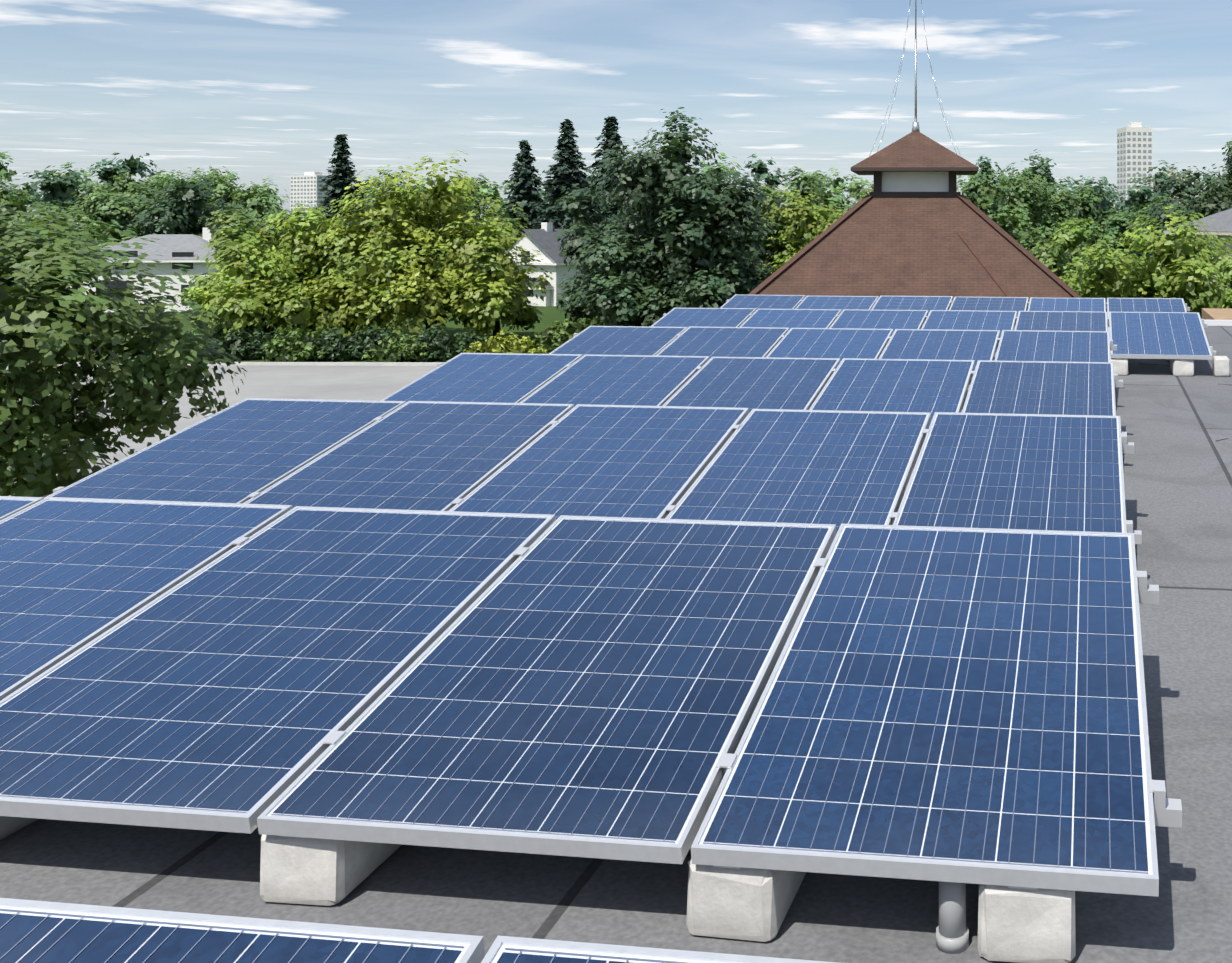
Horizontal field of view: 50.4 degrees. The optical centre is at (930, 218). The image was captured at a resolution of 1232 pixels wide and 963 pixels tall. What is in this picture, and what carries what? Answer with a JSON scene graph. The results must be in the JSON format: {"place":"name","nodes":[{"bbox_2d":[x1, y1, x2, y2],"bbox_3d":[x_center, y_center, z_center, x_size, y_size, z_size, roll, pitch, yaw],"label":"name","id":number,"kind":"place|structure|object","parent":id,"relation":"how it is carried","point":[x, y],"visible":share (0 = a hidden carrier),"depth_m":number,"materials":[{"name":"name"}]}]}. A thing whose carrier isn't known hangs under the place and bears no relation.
{"place":"outdoors","nodes":[
{"label":"outdoors","id":0,"kind":"place"},
{"bbox_2d":[69,227,223,311],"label":"house","id":1,"kind":"structure","parent":0,"point":[174,249],"depth_m":87.84,"materials":[{"name":"white paint"}]},
{"bbox_2d":[6,365,436,495],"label":"parking lot","id":2,"kind":"structure","parent":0,"point":[347,382],"depth_m":48.94,"materials":[{"name":"grey concrete"}]},
{"bbox_2d":[290,172,329,216],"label":"tower","id":3,"kind":"structure","parent":0,"point":[305,188],"depth_m":952.89,"materials":[{"name":"white concrete"}]},
{"bbox_2d":[21,245,1124,361],"bbox_3d":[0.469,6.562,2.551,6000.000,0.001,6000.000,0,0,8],"label":"ground","id":4,"kind":"structure","parent":0,"point":[551,314],"depth_m":73.71,"materials":[{"name":"green plant"}]},
{"bbox_2d":[0,176,75,232],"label":"tree","id":5,"kind":"object","parent":4,"relation":"on","point":[10,204],"visible":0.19,"depth_m":110.78,"materials":[{"name":"green plant"}]},
{"bbox_2d":[8,165,90,219],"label":"horizon tree","id":6,"kind":"object","parent":4,"relation":"on","point":[60,188],"visible":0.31,"depth_m":178.66,"materials":[{"name":"green plant"}]},
{"bbox_2d":[44,189,144,237],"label":"tree","id":7,"kind":"object","parent":4,"relation":"on","point":[106,208],"visible":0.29,"depth_m":120.41,"materials":[{"name":"green plant"}]},
{"bbox_2d":[79,220,137,246],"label":"tree","id":8,"kind":"object","parent":4,"relation":"on","point":[114,232],"visible":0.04,"depth_m":98.16,"materials":[{"name":"green plant"}]},
{"bbox_2d":[0,201,246,496],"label":"maple tree","id":9,"kind":"object","parent":4,"relation":"on","point":[43,269],"visible":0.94,"depth_m":14.84,"materials":[{"name":"green plant"}]},
{"bbox_2d":[79,170,168,236],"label":"tree","id":10,"kind":"object","parent":4,"relation":"on","point":[129,189],"visible":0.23,"depth_m":127.65,"materials":[{"name":"green plant"}]},
{"bbox_2d":[89,152,171,192],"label":"horizon tree","id":11,"kind":"object","parent":4,"relation":"on","point":[131,165],"visible":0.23,"depth_m":177.98,"materials":[{"name":"green plant"}]},
{"bbox_2d":[129,169,242,236],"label":"tree","id":12,"kind":"object","parent":4,"relation":"on","point":[182,212],"visible":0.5,"depth_m":122.19,"materials":[{"name":"green plant"}]},
{"bbox_2d":[136,166,242,235],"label":"tree","id":13,"kind":"object","parent":4,"relation":"on","point":[217,180],"visible":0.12,"depth_m":151.19,"materials":[{"name":"green plant"}]},
{"bbox_2d":[189,207,276,329],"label":"green tree","id":14,"kind":"object","parent":4,"relation":"on","point":[226,220],"visible":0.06,"depth_m":66.53,"materials":[{"name":"green plant"}]},
{"bbox_2d":[205,320,265,360],"bbox_3d":[-32.481,5.706,57.886,3.535,1.973,1.950,0,0,8],"label":"bush","id":15,"kind":"object","parent":4,"relation":"on","point":[232,341],"visible":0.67,"depth_m":57.60,"materials":[{"name":"green plant"}]},
{"bbox_2d":[28,362,444,365],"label":"lot kerb","id":16,"kind":"structure","parent":4,"relation":"on","point":[355,363],"depth_m":55.66,"materials":[{"name":"concrete"}]},
{"bbox_2d":[191,174,283,233],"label":"tree","id":17,"kind":"object","parent":4,"relation":"on","point":[252,197],"visible":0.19,"depth_m":131.34,"materials":[{"name":"green plant"}]},
{"bbox_2d":[227,327,282,360],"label":"bush","id":18,"kind":"object","parent":4,"relation":"on","point":[261,339],"visible":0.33,"depth_m":57.92,"materials":[{"name":"green plant"}]},
{"bbox_2d":[171,197,378,340],"bbox_3d":[-32.142,2.800,61.951,9.324,7.735,9.633,0,0,8],"label":"green tree","id":19,"kind":"object","parent":4,"relation":"on","point":[258,284],"visible":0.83,"depth_m":60.16,"materials":[{"name":"green plant"}]},
{"bbox_2d":[262,324,328,361],"bbox_3d":[-29.207,5.747,57.343,3.263,1.773,2.042,0,0,8],"label":"bush","id":20,"kind":"object","parent":4,"relation":"on","point":[290,343],"visible":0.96,"depth_m":56.90,"materials":[{"name":"green plant"}]},
{"bbox_2d":[299,327,361,361],"bbox_3d":[-27.864,5.816,57.868,3.595,1.638,1.939,0,0,8],"label":"bush","id":21,"kind":"object","parent":4,"relation":"on","point":[330,343],"visible":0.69,"depth_m":57.33,"materials":[{"name":"green plant"}]},
{"bbox_2d":[315,134,365,231],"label":"conifer","id":22,"kind":"object","parent":4,"relation":"on","point":[339,179],"visible":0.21,"depth_m":100.57,"materials":[{"name":"green plant"}]},
{"bbox_2d":[337,324,392,360],"bbox_3d":[-26.058,5.834,58.230,3.681,1.737,1.944,0,0,8],"label":"bush","id":23,"kind":"object","parent":4,"relation":"on","point":[367,342],"visible":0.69,"depth_m":57.87,"materials":[{"name":"green plant"}]},
{"bbox_2d":[362,332,430,361],"bbox_3d":[-24.343,5.934,57.231,3.258,1.531,1.847,0,0,8],"label":"bush","id":24,"kind":"object","parent":4,"relation":"on","point":[402,348],"visible":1,"depth_m":56.78,"materials":[{"name":"green plant"}]},
{"bbox_2d":[303,150,553,338],"bbox_3d":[-25.508,1.603,63.459,12.293,10.138,11.948,0,0,8],"label":"green tree","id":25,"kind":"object","parent":4,"relation":"on","point":[411,272],"visible":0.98,"depth_m":60.79,"materials":[{"name":"green plant"}]},
{"bbox_2d":[412,324,470,360],"bbox_3d":[-22.911,5.803,57.580,3.590,1.847,1.995,0,0,8],"label":"bush","id":26,"kind":"object","parent":4,"relation":"on","point":[437,339],"visible":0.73,"depth_m":57.26,"materials":[{"name":"green plant"}]},
{"bbox_2d":[432,181,530,256],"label":"tree","id":27,"kind":"object","parent":4,"relation":"on","point":[506,217],"visible":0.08,"depth_m":115.45,"materials":[{"name":"green plant"}]},
{"bbox_2d":[454,216,543,339],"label":"green tree","id":28,"kind":"object","parent":4,"relation":"on","point":[532,320],"visible":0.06,"depth_m":67.59,"materials":[{"name":"green plant"}]},
{"bbox_2d":[463,329,546,353],"bbox_3d":[-19.326,5.880,57.047,3.999,1.625,2.292,0,0,-12],"label":"bush","id":29,"kind":"object","parent":4,"relation":"on","point":[510,344],"visible":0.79,"depth_m":56.70,"materials":[{"name":"green plant"}]},
{"bbox_2d":[500,140,548,231],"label":"conifer","id":30,"kind":"object","parent":4,"relation":"on","point":[525,191],"visible":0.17,"depth_m":118.19,"materials":[{"name":"green plant"}]},
{"bbox_2d":[496,222,599,305],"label":"house","id":31,"kind":"structure","parent":4,"relation":"on","point":[543,240],"depth_m":94.29,"materials":[{"name":"white paint"}]},
{"bbox_2d":[523,119,595,228],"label":"conifer","id":32,"kind":"object","parent":4,"relation":"on","point":[566,171],"visible":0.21,"depth_m":111.95,"materials":[{"name":"green plant"}]},
{"bbox_2d":[532,318,597,349],"bbox_3d":[-17.424,5.787,61.424,4.448,1.819,2.702,0,0,8],"label":"bush","id":33,"kind":"object","parent":4,"relation":"on","point":[564,332],"visible":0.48,"depth_m":60.98,"materials":[{"name":"green plant"}]},
{"bbox_2d":[573,116,631,234],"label":"conifer","id":34,"kind":"object","parent":4,"relation":"on","point":[610,128],"visible":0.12,"depth_m":100.00,"materials":[{"name":"green plant"}]},
{"bbox_2d":[550,183,663,323],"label":"dark green tree","id":35,"kind":"object","parent":4,"relation":"on","point":[583,211],"visible":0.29,"depth_m":65.22,"materials":[{"name":"green plant"}]},
{"bbox_2d":[566,107,781,328],"bbox_3d":[-12.418,0.549,62.295,10.491,12.268,10.707,0,0,8],"label":"dark green tree","id":36,"kind":"object","parent":4,"relation":"on","point":[694,260],"visible":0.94,"depth_m":59.51,"materials":[{"name":"green plant"}]},
{"bbox_2d":[743,154,788,231],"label":"horizon tree","id":37,"kind":"object","parent":4,"relation":"on","point":[760,168],"visible":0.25,"depth_m":206.81,"materials":[{"name":"green plant"}]},
{"bbox_2d":[737,184,808,280],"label":"dark green tree","id":38,"kind":"object","parent":4,"relation":"on","point":[764,210],"visible":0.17,"depth_m":72.81,"materials":[{"name":"green plant"}]},
{"bbox_2d":[747,166,838,269],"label":"tree","id":39,"kind":"object","parent":4,"relation":"on","point":[803,185],"visible":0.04,"depth_m":92.27,"materials":[{"name":"green plant"}]},
{"bbox_2d":[764,187,846,272],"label":"tree","id":40,"kind":"object","parent":4,"relation":"on","point":[800,215],"visible":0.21,"depth_m":70.94,"materials":[{"name":"green plant"}]},
{"bbox_2d":[782,170,844,219],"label":"horizon tree","id":41,"kind":"object","parent":4,"relation":"on","point":[830,197],"visible":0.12,"depth_m":187.99,"materials":[{"name":"green plant"}]},
{"bbox_2d":[796,166,868,216],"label":"horizon tree","id":42,"kind":"object","parent":4,"relation":"on","point":[839,182],"visible":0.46,"depth_m":248.14,"materials":[{"name":"green plant"}]},
{"bbox_2d":[957,164,1040,245],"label":"tree","id":43,"kind":"object","parent":4,"relation":"on","point":[978,193],"visible":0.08,"depth_m":78.14,"materials":[{"name":"green plant"}]},
{"bbox_2d":[991,149,1095,222],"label":"horizon tree","id":44,"kind":"object","parent":4,"relation":"on","point":[1042,168],"visible":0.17,"depth_m":186.27,"materials":[{"name":"green plant"}]},
{"bbox_2d":[1025,235,1081,280],"bbox_3d":[4.425,3.659,51.746,4.756,6.021,5.389,0,0,44],"label":"tree","id":45,"kind":"object","parent":4,"relation":"on","point":[1057,262],"visible":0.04,"depth_m":50.70,"materials":[{"name":"green plant"}]},
{"bbox_2d":[992,161,1123,276],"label":"tree","id":46,"kind":"object","parent":4,"relation":"on","point":[1047,209],"visible":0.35,"depth_m":84.91,"materials":[{"name":"green plant"}]},
{"bbox_2d":[1044,211,1101,293],"bbox_3d":[5.894,3.200,49.795,4.848,6.990,4.881,0,0,-36],"label":"tree","id":47,"kind":"object","parent":4,"relation":"on","point":[1072,238],"visible":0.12,"depth_m":49.52,"materials":[{"name":"green plant"}]},
{"bbox_2d":[1062,185,1150,274],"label":"tree","id":48,"kind":"object","parent":4,"relation":"on","point":[1115,221],"visible":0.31,"depth_m":93.97,"materials":[{"name":"green plant"}]},
{"bbox_2d":[1052,206,1231,318],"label":"tree","id":49,"kind":"object","parent":4,"relation":"on","point":[1185,269],"visible":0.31,"depth_m":43.88,"materials":[{"name":"green plant"}]},
{"bbox_2d":[1115,160,1183,215],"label":"horizon tree","id":50,"kind":"object","parent":4,"relation":"on","point":[1143,194],"visible":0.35,"depth_m":198.76,"materials":[{"name":"green plant"}]},
{"bbox_2d":[1143,141,1231,253],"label":"tree","id":51,"kind":"object","parent":4,"relation":"on","point":[1217,198],"visible":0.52,"depth_m":98.32,"materials":[{"name":"green plant"}]},
{"bbox_2d":[0,326,1231,962],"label":"flat roof building","id":52,"kind":"structure","parent":0,"point":[1178,482],"depth_m":2.99,"materials":[{"name":"grey concrete"}]},
{"bbox_2d":[260,834,402,905],"bbox_3d":[-1.415,1.478,3.025,0.207,0.168,0.404,0,0,7],"label":"ballast block","id":53,"kind":"object","parent":52,"relation":"on","point":[316,871],"depth_m":2.83,"materials":[{"name":"concrete"}]},
{"bbox_2d":[53,413,1141,543],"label":"panel clamps","id":54,"kind":"object","parent":52,"relation":"on","point":[1127,447],"visible":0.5,"depth_m":5.84,"materials":[{"name":"silver metal"}]},
{"bbox_2d":[44,398,405,503],"bbox_3d":[-3.602,1.219,6.414,0.992,0.041,1.640,0,11,8],"label":"solar panel","id":55,"kind":"object","parent":54,"relation":"on","point":[240,451],"visible":0.69,"depth_m":6.41,"materials":[{"name":"glass"}]},
{"bbox_2d":[243,401,573,510],"bbox_3d":[-2.601,1.219,6.285,0.992,0.040,1.640,0,11,8],"label":"solar panel","id":56,"kind":"object","parent":54,"relation":"on","point":[428,455],"visible":0.81,"depth_m":6.27,"materials":[{"name":"glass"}]},
{"bbox_2d":[449,404,748,519],"bbox_3d":[-1.597,1.219,6.151,0.992,0.041,1.640,0,11,8],"label":"solar panel","id":57,"kind":"object","parent":54,"relation":"on","point":[634,461],"visible":0.73,"depth_m":6.13,"materials":[{"name":"glass"}]},
{"bbox_2d":[665,409,930,533],"bbox_3d":[-0.592,1.222,6.016,0.992,0.042,1.640,0,11,8],"label":"solar panel","id":58,"kind":"object","parent":54,"relation":"on","point":[838,468],"visible":0.81,"depth_m":6.00,"materials":[{"name":"glass"}]},
{"bbox_2d":[893,412,1126,532],"bbox_3d":[0.412,1.219,5.882,0.992,0.040,1.640,0,11,8],"label":"solar panel","id":59,"kind":"object","parent":54,"relation":"on","point":[1024,471],"visible":0.77,"depth_m":5.86,"materials":[{"name":"glass"}]},
{"bbox_2d":[230,537,1181,889],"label":"panel clamps","id":60,"kind":"object","parent":52,"relation":"on","point":[1166,811],"visible":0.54,"depth_m":2.96,"materials":[{"name":"silver metal"}]},
{"bbox_2d":[0,496,43,519],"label":"solar panel","id":61,"kind":"object","parent":60,"relation":"on","point":[10,505],"visible":0.67,"depth_m":4.64,"materials":[{"name":"glass"}]},
{"bbox_2d":[0,497,292,700],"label":"solar panel","id":62,"kind":"object","parent":60,"relation":"on","point":[76,574],"visible":0.96,"depth_m":4.14,"materials":[{"name":"glass"}]},
{"bbox_2d":[0,506,555,833],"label":"solar panel","id":63,"kind":"object","parent":60,"relation":"on","point":[230,690],"visible":1,"depth_m":3.45,"materials":[{"name":"glass"}]},
{"bbox_2d":[257,515,835,863],"bbox_3d":[-0.920,1.221,3.548,0.992,0.040,1.640,0,11,8],"label":"solar panel","id":64,"kind":"object","parent":60,"relation":"on","point":[582,686],"visible":0.98,"depth_m":3.25,"materials":[{"name":"glass"}]},
{"bbox_2d":[691,524,1158,896],"bbox_3d":[0.082,1.220,3.419,0.992,0.040,1.640,0,11,8],"label":"solar panel","id":65,"kind":"object","parent":60,"relation":"on","point":[956,704],"visible":1,"depth_m":3.11,"materials":[{"name":"glass"}]},
{"bbox_2d":[686,860,805,941],"bbox_3d":[-0.401,1.478,2.900,0.205,0.169,0.426,0,0,9],"label":"ballast block","id":66,"kind":"object","parent":52,"relation":"on","point":[750,904],"depth_m":2.69,"materials":[{"name":"concrete"}]},
{"bbox_2d":[437,363,1126,437],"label":"panel clamps","id":67,"kind":"object","parent":52,"relation":"on","point":[1118,383],"visible":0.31,"depth_m":8.79,"materials":[{"name":"silver metal"}]},
{"bbox_2d":[380,353,582,402],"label":"solar panel","id":68,"kind":"object","parent":67,"relation":"on","point":[495,377],"visible":0.71,"depth_m":9.08,"materials":[{"name":"glass"}]},
{"bbox_2d":[519,354,709,406],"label":"solar panel","id":69,"kind":"object","parent":67,"relation":"on","point":[647,380],"visible":0.67,"depth_m":8.95,"materials":[{"name":"glass"}]},
{"bbox_2d":[662,357,840,412],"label":"solar panel","id":70,"kind":"object","parent":67,"relation":"on","point":[750,383],"visible":0.67,"depth_m":8.80,"materials":[{"name":"glass"}]},
{"bbox_2d":[809,358,974,428],"bbox_3d":[-0.265,1.219,8.479,0.992,0.041,1.640,0,11,8],"label":"solar panel","id":71,"kind":"object","parent":67,"relation":"on","point":[932,387],"visible":0.6,"depth_m":8.67,"materials":[{"name":"glass"}]},
{"bbox_2d":[962,360,1115,415],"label":"solar panel","id":72,"kind":"object","parent":67,"relation":"on","point":[1047,387],"visible":0.56,"depth_m":8.54,"materials":[{"name":"glass"}]},
{"bbox_2d":[574,333,1116,349],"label":"panel clamps","id":73,"kind":"object","parent":52,"relation":"on","point":[1113,346],"visible":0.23,"depth_m":11.36,"materials":[{"name":"silver metal"}]},
{"bbox_2d":[549,326,687,355],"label":"solar panel","id":74,"kind":"object","parent":73,"relation":"on","point":[618,340],"visible":0.54,"depth_m":11.66,"materials":[{"name":"glass"}]},
{"bbox_2d":[656,326,789,357],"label":"solar panel","id":75,"kind":"object","parent":73,"relation":"on","point":[728,341],"visible":0.54,"depth_m":11.52,"materials":[{"name":"glass"}]},
{"bbox_2d":[766,328,893,360],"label":"solar panel","id":76,"kind":"object","parent":73,"relation":"on","point":[841,343],"visible":0.56,"depth_m":11.39,"materials":[{"name":"glass"}]},
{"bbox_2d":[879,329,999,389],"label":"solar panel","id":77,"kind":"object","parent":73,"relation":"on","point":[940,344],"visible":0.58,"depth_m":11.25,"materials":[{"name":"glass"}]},
{"bbox_2d":[994,330,1110,361],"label":"solar panel","id":78,"kind":"object","parent":73,"relation":"on","point":[1060,346],"visible":0.6,"depth_m":11.12,"materials":[{"name":"glass"}]},
{"bbox_2d":[663,313,1215,359],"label":"panel clamps","id":79,"kind":"object","parent":52,"relation":"on","point":[1213,352],"visible":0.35,"depth_m":13.57,"materials":[{"name":"silver metal"}]},
{"bbox_2d":[650,308,756,326],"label":"solar panel","id":80,"kind":"object","parent":79,"relation":"on","point":[708,317],"visible":0.48,"depth_m":14.20,"materials":[{"name":"glass"}]},
{"bbox_2d":[740,309,841,328],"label":"solar panel","id":81,"kind":"object","parent":79,"relation":"on","point":[801,318],"visible":0.38,"depth_m":14.08,"materials":[{"name":"glass"}]},
{"bbox_2d":[829,309,928,330],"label":"solar panel","id":82,"kind":"object","parent":79,"relation":"on","point":[880,319],"visible":0.46,"depth_m":13.94,"materials":[{"name":"glass"}]},
{"bbox_2d":[921,310,1016,356],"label":"solar panel","id":83,"kind":"object","parent":79,"relation":"on","point":[967,320],"visible":0.54,"depth_m":13.80,"materials":[{"name":"glass"}]},
{"bbox_2d":[1014,311,1107,330],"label":"solar panel","id":84,"kind":"object","parent":79,"relation":"on","point":[1065,320],"visible":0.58,"depth_m":13.68,"materials":[{"name":"glass"}]},
{"bbox_2d":[1109,312,1211,359],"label":"solar panel","id":85,"kind":"object","parent":79,"relation":"on","point":[1157,335],"visible":1,"depth_m":13.02,"materials":[{"name":"glass"}]},
{"bbox_2d":[936,881,968,953],"bbox_3d":[0.048,1.472,2.682,0.072,0.180,0.072,0,0,8],"label":"conduit riser","id":86,"kind":"object","parent":52,"relation":"on","point":[952,932],"visible":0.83,"depth_m":2.65,"materials":[{"name":"grey plastic"}]},
{"bbox_2d":[726,299,1189,310],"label":"panel clamps","id":87,"kind":"object","parent":52,"relation":"on","point":[1187,308],"visible":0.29,"depth_m":16.18,"materials":[{"name":"silver metal"}]},
{"bbox_2d":[720,294,805,308],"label":"solar panel","id":88,"kind":"object","parent":87,"relation":"on","point":[767,301],"visible":0.4,"depth_m":16.71,"materials":[{"name":"glass"}]},
{"bbox_2d":[795,296,878,310],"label":"solar panel","id":89,"kind":"object","parent":87,"relation":"on","point":[841,302],"visible":0.42,"depth_m":16.59,"materials":[{"name":"glass"}]},
{"bbox_2d":[871,296,952,311],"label":"solar panel","id":90,"kind":"object","parent":87,"relation":"on","point":[928,303],"visible":0.5,"depth_m":16.44,"materials":[{"name":"glass"}]},
{"bbox_2d":[949,297,1028,328],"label":"solar panel","id":91,"kind":"object","parent":87,"relation":"on","point":[1017,304],"visible":0.5,"depth_m":16.32,"materials":[{"name":"glass"}]},
{"bbox_2d":[1028,297,1105,311],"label":"solar panel","id":92,"kind":"object","parent":87,"relation":"on","point":[1068,304],"visible":0.46,"depth_m":16.19,"materials":[{"name":"glass"}]},
{"bbox_2d":[1107,298,1186,331],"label":"solar panel","id":93,"kind":"object","parent":87,"relation":"on","point":[1145,305],"visible":0.42,"depth_m":16.06,"materials":[{"name":"glass"}]},
{"bbox_2d":[977,884,1075,962],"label":"ballast block","id":94,"kind":"object","parent":52,"relation":"on","point":[1025,925],"depth_m":2.60,"materials":[{"name":"concrete"}]},
{"bbox_2d":[0,0,1231,217],"label":"sky","id":95,"kind":"structure","parent":0,"point":[253,89],"materials":[{"name":"blue"}]},
{"bbox_2d":[748,195,1081,310],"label":"hip roof","id":96,"kind":"structure","parent":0,"point":[959,246],"depth_m":32.85,"materials":[{"name":"brown tile"}]},
{"bbox_2d":[851,131,978,196],"bbox_3d":[-0.414,-1.471,35.988,3.520,2.189,3.520,0,0,0],"label":"cupola","id":97,"kind":"object","parent":96,"relation":"on","point":[915,164],"visible":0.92,"depth_m":34.83,"materials":[{"name":"brown paint"}]},
{"bbox_2d":[869,0,960,155],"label":"lightning mast","id":98,"kind":"object","parent":97,"relation":"on","point":[915,126],"visible":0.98,"depth_m":35.96,"materials":[{"name":"silver metal"}]},
{"bbox_2d":[1117,122,1151,212],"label":"white tower","id":99,"kind":"structure","parent":0,"point":[1134,148],"depth_m":631.14,"materials":[{"name":"concrete"}]},
{"bbox_2d":[1164,208,1231,289],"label":"house","id":100,"kind":"structure","parent":0,"point":[1222,219],"depth_m":69.86,"materials":[{"name":"beige"}]},
{"bbox_3d":[-2.737,1.246,1.257,6.147,0.306,1.539,0,0,8],"label":"row of rack hardware","id":101,"kind":"object","parent":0,"visible":0},
{"bbox_2d":[0,898,484,962],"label":"solar panel","id":102,"kind":"object","parent":101,"relation":"on","point":[32,931],"visible":0.98,"depth_m":1.82,"materials":[{"name":"glass"}]},
{"bbox_2d":[481,936,836,962],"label":"solar panel","id":103,"kind":"object","parent":101,"relation":"on","point":[505,949],"visible":1,"depth_m":1.78,"materials":[{"name":"glass"}]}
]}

